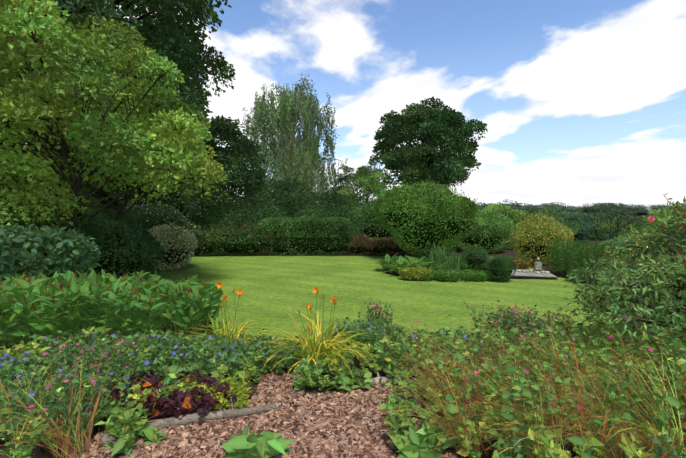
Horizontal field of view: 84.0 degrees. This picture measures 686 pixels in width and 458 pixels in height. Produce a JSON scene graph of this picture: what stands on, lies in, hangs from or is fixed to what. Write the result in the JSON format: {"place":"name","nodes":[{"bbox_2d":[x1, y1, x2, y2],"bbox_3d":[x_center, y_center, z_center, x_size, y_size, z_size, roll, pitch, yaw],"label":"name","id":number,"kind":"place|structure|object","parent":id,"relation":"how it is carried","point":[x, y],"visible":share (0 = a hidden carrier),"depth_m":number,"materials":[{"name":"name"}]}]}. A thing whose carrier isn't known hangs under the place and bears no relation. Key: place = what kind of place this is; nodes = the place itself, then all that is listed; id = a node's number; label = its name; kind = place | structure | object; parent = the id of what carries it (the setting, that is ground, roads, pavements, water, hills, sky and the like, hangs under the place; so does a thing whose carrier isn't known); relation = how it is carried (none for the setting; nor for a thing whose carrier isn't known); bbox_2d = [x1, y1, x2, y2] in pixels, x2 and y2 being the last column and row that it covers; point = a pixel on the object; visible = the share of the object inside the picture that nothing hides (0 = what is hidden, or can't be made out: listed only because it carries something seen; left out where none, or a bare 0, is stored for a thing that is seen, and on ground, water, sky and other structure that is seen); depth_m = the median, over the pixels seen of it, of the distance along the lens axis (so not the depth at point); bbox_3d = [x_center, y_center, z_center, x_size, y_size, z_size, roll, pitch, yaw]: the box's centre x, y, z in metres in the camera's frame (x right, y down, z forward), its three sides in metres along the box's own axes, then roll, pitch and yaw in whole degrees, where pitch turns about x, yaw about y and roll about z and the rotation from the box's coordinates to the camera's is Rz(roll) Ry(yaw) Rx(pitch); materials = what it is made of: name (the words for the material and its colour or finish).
{"place":"outdoors","nodes":[
{"label":"outdoors","id":0,"kind":"place"},
{"bbox_2d":[0,211,685,457],"bbox_3d":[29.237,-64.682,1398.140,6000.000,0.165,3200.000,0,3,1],"label":"ground","id":1,"kind":"structure","parent":0,"point":[276,288],"depth_m":10.69,"materials":[{"name":"green plant"}]},
{"bbox_2d":[0,222,101,280],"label":"viburnum shrub","id":2,"kind":"object","parent":1,"relation":"on","point":[31,248],"visible":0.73,"depth_m":8.28,"materials":[{"name":"green plant"}]},
{"bbox_2d":[15,356,116,455],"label":"ornamental grass","id":3,"kind":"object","parent":1,"relation":"on","point":[66,391],"depth_m":3.60,"materials":[{"name":"green plant"}]},
{"bbox_2d":[0,362,136,444],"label":"cranesbill","id":4,"kind":"object","parent":1,"relation":"on","point":[16,392],"visible":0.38,"depth_m":3.80,"materials":[{"name":"green plant"}]},
{"bbox_2d":[0,172,138,271],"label":"laurel shrub","id":5,"kind":"object","parent":1,"relation":"on","point":[91,210],"visible":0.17,"depth_m":10.94,"materials":[{"name":"green plant"}]},
{"bbox_2d":[0,344,156,391],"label":"cranesbill","id":6,"kind":"object","parent":1,"relation":"on","point":[10,364],"visible":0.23,"depth_m":4.55,"materials":[{"name":"green plant"}]},
{"bbox_2d":[36,328,144,380],"bbox_3d":[-2.999,1.651,4.638,1.292,0.751,0.928,0,3,1],"label":"campion","id":7,"kind":"object","parent":1,"relation":"on","point":[88,356],"visible":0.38,"depth_m":4.53,"materials":[{"name":"green plant"}]},
{"bbox_2d":[0,268,223,349],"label":"leafy plants","id":8,"kind":"object","parent":1,"relation":"on","point":[42,304],"visible":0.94,"depth_m":6.05,"materials":[{"name":"green plant"}]},
{"bbox_2d":[0,0,227,276],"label":"whitebeam tree","id":9,"kind":"object","parent":1,"relation":"on","point":[106,146],"visible":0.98,"depth_m":9.93,"materials":[{"name":"green plant"}]},
{"bbox_2d":[97,184,132,209],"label":"understory shrub","id":10,"kind":"object","parent":1,"relation":"on","point":[128,204],"depth_m":17.48,"materials":[{"name":"green plant"}]},
{"bbox_2d":[66,217,165,277],"bbox_3d":[-7.495,0.763,12.003,3.364,2.376,2.756,0,3,1],"label":"laurel shrub","id":11,"kind":"object","parent":1,"relation":"on","point":[130,247],"visible":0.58,"depth_m":11.50,"materials":[{"name":"green plant"}]},
{"bbox_2d":[9,0,235,199],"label":"oak tree","id":12,"kind":"object","parent":1,"relation":"on","point":[167,30],"visible":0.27,"depth_m":20.65,"materials":[{"name":"green plant"}]},
{"bbox_2d":[28,327,251,375],"bbox_3d":[-2.923,1.764,5.606,3.278,0.614,1.258,0,3,1],"label":"cranesbill","id":13,"kind":"object","parent":1,"relation":"on","point":[154,345],"visible":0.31,"depth_m":5.47,"materials":[{"name":"green plant"}]},
{"bbox_2d":[125,203,188,260],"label":"dark shrub","id":14,"kind":"object","parent":1,"relation":"on","point":[148,216],"visible":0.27,"depth_m":17.27,"materials":[{"name":"green plant"}]},
{"bbox_2d":[113,170,208,229],"bbox_3d":[-11.291,-1.579,22.773,6.508,5.949,5.400,0,3,1],"label":"understory shrub","id":15,"kind":"object","parent":1,"relation":"on","point":[179,206],"visible":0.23,"depth_m":21.82,"materials":[{"name":"green plant"}]},
{"bbox_2d":[98,369,236,419],"bbox_3d":[-1.997,1.859,4.277,1.674,0.397,0.970,0,3,1],"label":"purple heuchera","id":16,"kind":"object","parent":1,"relation":"on","point":[186,402],"visible":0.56,"depth_m":4.08,"materials":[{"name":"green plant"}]},
{"bbox_2d":[144,224,197,270],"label":"variegated shrub","id":17,"kind":"object","parent":1,"relation":"on","point":[179,244],"visible":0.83,"depth_m":14.90,"materials":[{"name":"green plant"}]},
{"bbox_2d":[166,115,267,229],"bbox_3d":[-8.198,-2.942,24.577,6.800,8.520,6.714,0,3,1],"label":"holly tree","id":18,"kind":"object","parent":1,"relation":"on","point":[237,156],"visible":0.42,"depth_m":23.04,"materials":[{"name":"green plant"}]},
{"bbox_2d":[187,371,251,410],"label":"leafy plant","id":19,"kind":"object","parent":1,"relation":"on","point":[242,390],"visible":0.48,"depth_m":4.25,"materials":[{"name":"green plant"}]},
{"bbox_2d":[190,219,274,256],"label":"hedge","id":20,"kind":"object","parent":1,"relation":"on","point":[240,240],"visible":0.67,"depth_m":19.61,"materials":[{"name":"green plant"}]},
{"bbox_2d":[176,282,290,351],"bbox_3d":[-1.874,1.445,6.030,1.681,1.206,1.631,1,3,28],"label":"daylily clump","id":21,"kind":"object","parent":1,"relation":"on","point":[233,333],"visible":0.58,"depth_m":6.16,"materials":[{"name":"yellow plant"}]},
{"bbox_2d":[167,332,305,379],"bbox_3d":[-1.507,1.821,5.457,1.989,0.510,1.180,0,3,1],"label":"cranesbill","id":22,"kind":"object","parent":1,"relation":"on","point":[236,362],"visible":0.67,"depth_m":5.25,"materials":[{"name":"green plant"}]},
{"bbox_2d":[186,191,291,229],"bbox_3d":[-6.380,-0.569,24.133,7.289,3.768,4.391,0,3,1],"label":"shrub","id":23,"kind":"object","parent":1,"relation":"on","point":[243,213],"visible":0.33,"depth_m":22.65,"materials":[{"name":"green plant"}]},
{"bbox_2d":[64,339,462,457],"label":"wood chip mulch","id":24,"kind":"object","parent":1,"relation":"on","point":[314,427],"depth_m":3.84,"materials":[{"name":"brown wood"}]},
{"bbox_2d":[111,426,167,456],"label":"comfrey","id":25,"kind":"object","parent":24,"relation":"on","point":[151,434],"visible":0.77,"depth_m":3.56,"materials":[{"name":"green plant"}]},
{"bbox_2d":[222,424,292,457],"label":"comfrey","id":26,"kind":"object","parent":24,"relation":"on","point":[265,444],"visible":1,"depth_m":3.35,"materials":[{"name":"green plant"}]},
{"bbox_2d":[101,371,419,443],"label":"driftwood logs","id":27,"kind":"object","parent":24,"relation":"on","point":[190,418],"visible":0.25,"depth_m":4.01,"materials":[{"name":"grey wood"}]},
{"bbox_2d":[317,371,375,391],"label":"leafy plant","id":28,"kind":"object","parent":24,"relation":"on","point":[346,382],"visible":0.81,"depth_m":4.80,"materials":[{"name":"green plant"}]},
{"bbox_2d":[386,418,459,457],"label":"leafy plant","id":29,"kind":"object","parent":24,"relation":"on","point":[409,446],"visible":0.81,"depth_m":3.33,"materials":[{"name":"green plant"}]},
{"bbox_2d":[244,179,314,217],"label":"understory shrub","id":30,"kind":"object","parent":1,"relation":"on","point":[283,198],"visible":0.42,"depth_m":23.67,"materials":[{"name":"green plant"}]},
{"bbox_2d":[91,356,480,455],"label":"plants","id":31,"kind":"object","parent":1,"relation":"on","point":[126,419],"visible":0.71,"depth_m":3.62,"materials":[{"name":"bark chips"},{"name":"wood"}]},
{"bbox_2d":[242,73,347,201],"bbox_3d":[-3.815,-5.319,29.640,8.755,12.786,7.224,0,3,1],"label":"birch tree","id":32,"kind":"object","parent":1,"relation":"on","point":[297,157],"visible":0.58,"depth_m":28.21,"materials":[{"name":"green plant"}]},
{"bbox_2d":[257,216,353,255],"bbox_3d":[-1.968,0.370,20.415,5.133,2.133,1.645,0,3,1],"label":"clipped hedge","id":33,"kind":"object","parent":1,"relation":"on","point":[326,234],"visible":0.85,"depth_m":19.92,"materials":[{"name":"green plant"}]},
{"bbox_2d":[249,287,383,386],"bbox_3d":[-0.425,1.456,5.597,2.085,1.186,2.081,0,3,1],"label":"daylily clump","id":34,"kind":"object","parent":1,"relation":"on","point":[315,346],"visible":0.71,"depth_m":5.49,"materials":[{"name":"yellow plant"}]},
{"bbox_2d":[4,311,656,457],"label":"flowers","id":35,"kind":"object","parent":1,"relation":"on","point":[16,441],"visible":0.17,"depth_m":5.01,"materials":[{"name":"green plant"}]},
{"bbox_2d":[292,191,374,234],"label":"shrub","id":36,"kind":"object","parent":1,"relation":"on","point":[329,208],"visible":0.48,"depth_m":23.56,"materials":[{"name":"green plant"}]},
{"bbox_2d":[0,314,683,457],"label":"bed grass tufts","id":37,"kind":"object","parent":1,"relation":"on","point":[670,333],"visible":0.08,"depth_m":4.56,"materials":[{"name":"green plant"}]},
{"bbox_2d":[0,310,685,457],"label":"russet grasses","id":38,"kind":"object","parent":1,"relation":"on","point":[65,441],"visible":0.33,"depth_m":3.47,"materials":[{"name":"brown plant"}]},
{"bbox_2d":[0,315,685,457],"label":"bed filler","id":39,"kind":"object","parent":1,"relation":"on","point":[551,450],"visible":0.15,"depth_m":3.71,"materials":[{"name":"green plant"}]},
{"bbox_2d":[0,314,685,457],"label":"broadleaf plant","id":40,"kind":"object","parent":1,"relation":"on","point":[572,439],"visible":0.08,"depth_m":4.66,"materials":[{"name":"green plant"}]},
{"bbox_2d":[328,165,357,192],"bbox_3d":[0.126,-2.074,31.001,2.703,6.171,2.938,0,3,1],"label":"conifer tree","id":41,"kind":"object","parent":1,"relation":"on","point":[345,178],"visible":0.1,"depth_m":30.47,"materials":[{"name":"green plant"}]},
{"bbox_2d":[336,165,392,235],"bbox_3d":[1.610,-1.648,26.689,4.613,5.734,4.874,0,3,1],"label":"tree","id":42,"kind":"object","parent":1,"relation":"on","point":[367,178],"visible":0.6,"depth_m":25.69,"materials":[{"name":"green plant"}]},
{"bbox_2d":[325,317,407,353],"bbox_3d":[0.383,1.809,6.480,1.453,0.501,0.922,0,3,1],"label":"cranesbill","id":43,"kind":"object","parent":1,"relation":"on","point":[369,328],"visible":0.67,"depth_m":6.38,"materials":[{"name":"green plant"}]},
{"bbox_2d":[344,198,396,237],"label":"shrub","id":44,"kind":"object","parent":1,"relation":"on","point":[372,227],"visible":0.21,"depth_m":21.89,"materials":[{"name":"green plant"}]},
{"bbox_2d":[354,298,395,329],"bbox_3d":[0.604,1.661,7.042,0.785,0.744,0.695,0,3,1],"label":"campion","id":45,"kind":"object","parent":1,"relation":"on","point":[371,312],"visible":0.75,"depth_m":7.06,"materials":[{"name":"green plant"}]},
{"bbox_2d":[342,234,416,254],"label":"photinia hedge","id":46,"kind":"object","parent":1,"relation":"on","point":[368,244],"visible":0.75,"depth_m":20.26,"materials":[{"name":"brown plant"}]},
{"bbox_2d":[371,253,445,273],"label":"ferns","id":47,"kind":"object","parent":1,"relation":"on","point":[387,265],"visible":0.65,"depth_m":14.38,"materials":[{"name":"green plant"}]},
{"bbox_2d":[399,266,432,281],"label":"shrub","id":48,"kind":"object","parent":1,"relation":"on","point":[407,273],"visible":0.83,"depth_m":12.76,"materials":[{"name":"yellow plant"}]},
{"bbox_2d":[367,96,487,188],"bbox_3d":[8.373,-6.101,39.360,11.427,13.418,11.374,0,3,1],"label":"oak tree","id":49,"kind":"object","parent":1,"relation":"on","point":[433,127],"visible":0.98,"depth_m":36.63,"materials":[{"name":"green plant"}]},
{"bbox_2d":[370,177,484,258],"bbox_3d":[3.944,-0.531,18.706,5.252,4.067,4.446,0,3,1],"label":"round shrub","id":50,"kind":"object","parent":1,"relation":"on","point":[421,216],"visible":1,"depth_m":17.14,"materials":[{"name":"green plant"}]},
{"bbox_2d":[425,243,468,270],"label":"iris reeds","id":51,"kind":"object","parent":1,"relation":"on","point":[457,260],"visible":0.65,"depth_m":14.55,"materials":[{"name":"green plant"}]},
{"bbox_2d":[435,239,461,249],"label":"hedgerow shrub","id":52,"kind":"object","parent":1,"relation":"on","point":[450,247],"depth_m":22.88,"materials":[{"name":"green plant"}]},
{"bbox_2d":[412,267,495,281],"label":"island groundcover","id":53,"kind":"object","parent":1,"relation":"on","point":[448,275],"visible":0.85,"depth_m":12.71,"materials":[{"name":"green plant"}]},
{"bbox_2d":[384,254,523,269],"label":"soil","id":54,"kind":"structure","parent":1,"relation":"on","point":[446,261],"depth_m":15.31,"materials":[{"name":"green plant"}]},
{"bbox_2d":[396,326,520,356],"bbox_3d":[1.783,1.810,5.910,1.908,0.516,0.979,0,3,1],"label":"cranesbill","id":55,"kind":"object","parent":1,"relation":"on","point":[440,334],"visible":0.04,"depth_m":5.93,"materials":[{"name":"green plant"}]},
{"bbox_2d":[462,246,488,269],"bbox_3d":[5.253,1.168,15.102,0.996,1.025,1.028,0,3,1],"label":"box ball","id":56,"kind":"object","parent":1,"relation":"on","point":[476,256],"visible":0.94,"depth_m":14.83,"materials":[{"name":"green plant"}]},
{"bbox_2d":[450,209,513,253],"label":"hedgerow shrub","id":57,"kind":"object","parent":1,"relation":"on","point":[488,234],"visible":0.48,"depth_m":20.42,"materials":[{"name":"green plant"}]},
{"bbox_2d":[463,300,528,336],"bbox_3d":[2.714,1.675,6.752,1.046,0.741,0.878,-1,3,-24],"label":"campion","id":58,"kind":"object","parent":1,"relation":"on","point":[489,318],"visible":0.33,"depth_m":6.77,"materials":[{"name":"green plant"}]},
{"bbox_2d":[317,199,685,215],"bbox_3d":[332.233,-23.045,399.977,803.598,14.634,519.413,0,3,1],"label":"distant treeline","id":59,"kind":"object","parent":1,"relation":"on","point":[640,210],"visible":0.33,"depth_m":157.43,"materials":[{"name":"green plant"}]},
{"bbox_2d":[486,255,516,281],"bbox_3d":[5.258,1.323,12.662,0.954,0.949,0.930,0,3,1],"label":"box ball","id":60,"kind":"object","parent":1,"relation":"on","point":[500,267],"visible":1,"depth_m":12.41,"materials":[{"name":"green plant"}]},
{"bbox_2d":[480,203,534,248],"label":"hedgerow shrub","id":61,"kind":"object","parent":1,"relation":"on","point":[516,216],"visible":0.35,"depth_m":23.02,"materials":[{"name":"green plant"}]},
{"bbox_2d":[485,257,532,269],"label":"flowering shrub","id":62,"kind":"object","parent":1,"relation":"on","point":[525,264],"visible":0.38,"depth_m":14.92,"materials":[{"name":"green plant"}]},
{"bbox_2d":[369,308,685,457],"bbox_3d":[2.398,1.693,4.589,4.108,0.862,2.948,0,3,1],"label":"perennials","id":63,"kind":"object","parent":1,"relation":"on","point":[673,401],"visible":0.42,"depth_m":4.10,"materials":[{"name":"green plant"}]},
{"bbox_2d":[377,338,685,456],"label":"red stem stand","id":64,"kind":"object","parent":1,"relation":"on","point":[650,386],"visible":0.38,"depth_m":3.78,"materials":[{"name":"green plant"}]},
{"bbox_2d":[507,257,557,279],"bbox_3d":[6.622,1.349,13.739,1.700,0.685,1.504,1,3,13],"label":"statue on deck","id":65,"kind":"object","parent":1,"relation":"on","point":[537,272],"visible":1,"depth_m":13.47,"materials":[{"name":"stone"}]},
{"bbox_2d":[487,305,580,348],"bbox_3d":[3.152,1.669,6.270,1.440,0.777,0.958,1,3,28],"label":"campion","id":66,"kind":"object","parent":1,"relation":"on","point":[527,322],"visible":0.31,"depth_m":6.21,"materials":[{"name":"green plant"}]},
{"bbox_2d":[508,213,574,264],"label":"golden shrub","id":67,"kind":"object","parent":1,"relation":"on","point":[529,241],"visible":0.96,"depth_m":16.25,"materials":[{"name":"yellow plant"}]},
{"bbox_2d":[517,205,583,238],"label":"hedgerow shrub","id":68,"kind":"object","parent":1,"relation":"on","point":[563,219],"visible":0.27,"depth_m":21.36,"materials":[{"name":"green plant"}]},
{"bbox_2d":[533,212,595,247],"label":"hedgerow shrub","id":69,"kind":"object","parent":1,"relation":"on","point":[582,231],"visible":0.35,"depth_m":22.70,"materials":[{"name":"green plant"}]},
{"bbox_2d":[544,237,617,277],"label":"tall perennials","id":70,"kind":"object","parent":1,"relation":"on","point":[567,262],"visible":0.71,"depth_m":13.53,"materials":[{"name":"green plant"}]},
{"bbox_2d":[534,329,630,448],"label":"poppy seedheads","id":71,"kind":"object","parent":1,"relation":"on","point":[566,357],"visible":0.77,"depth_m":3.38,"materials":[{"name":"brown plant"}]},
{"bbox_2d":[567,268,605,282],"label":"shrub","id":72,"kind":"object","parent":1,"relation":"on","point":[582,278],"visible":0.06,"depth_m":12.46,"materials":[{"name":"green plant"}]},
{"bbox_2d":[576,210,630,239],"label":"hedgerow shrub","id":73,"kind":"object","parent":1,"relation":"on","point":[594,236],"visible":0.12,"depth_m":30.37,"materials":[{"name":"green plant"}]},
{"bbox_2d":[584,205,647,238],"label":"hawthorn shrub","id":74,"kind":"object","parent":1,"relation":"on","point":[617,216],"visible":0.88,"depth_m":22.00,"materials":[{"name":"green plant"}]},
{"bbox_2d":[563,196,685,343],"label":"shrub","id":75,"kind":"object","parent":1,"relation":"on","point":[641,289],"visible":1,"depth_m":4.98,"materials":[{"name":"green plant"}]},
{"bbox_2d":[597,217,678,243],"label":"hedgerow shrub","id":76,"kind":"object","parent":1,"relation":"on","point":[642,225],"visible":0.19,"depth_m":22.18,"materials":[{"name":"green plant"}]},
{"bbox_2d":[602,229,676,279],"bbox_3d":[9.486,0.910,11.938,1.989,1.879,2.480,0,3,1],"label":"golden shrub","id":77,"kind":"object","parent":1,"relation":"on","point":[616,248],"visible":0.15,"depth_m":11.90,"materials":[{"name":"green plant"}]},
{"bbox_2d":[648,193,685,263],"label":"rose canes","id":78,"kind":"object","parent":1,"relation":"on","point":[681,225],"visible":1,"depth_m":3.96,"materials":[{"name":"green plant"}]},
{"bbox_2d":[97,0,685,207],"label":"sky","id":79,"kind":"structure","parent":0,"point":[580,102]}
]}

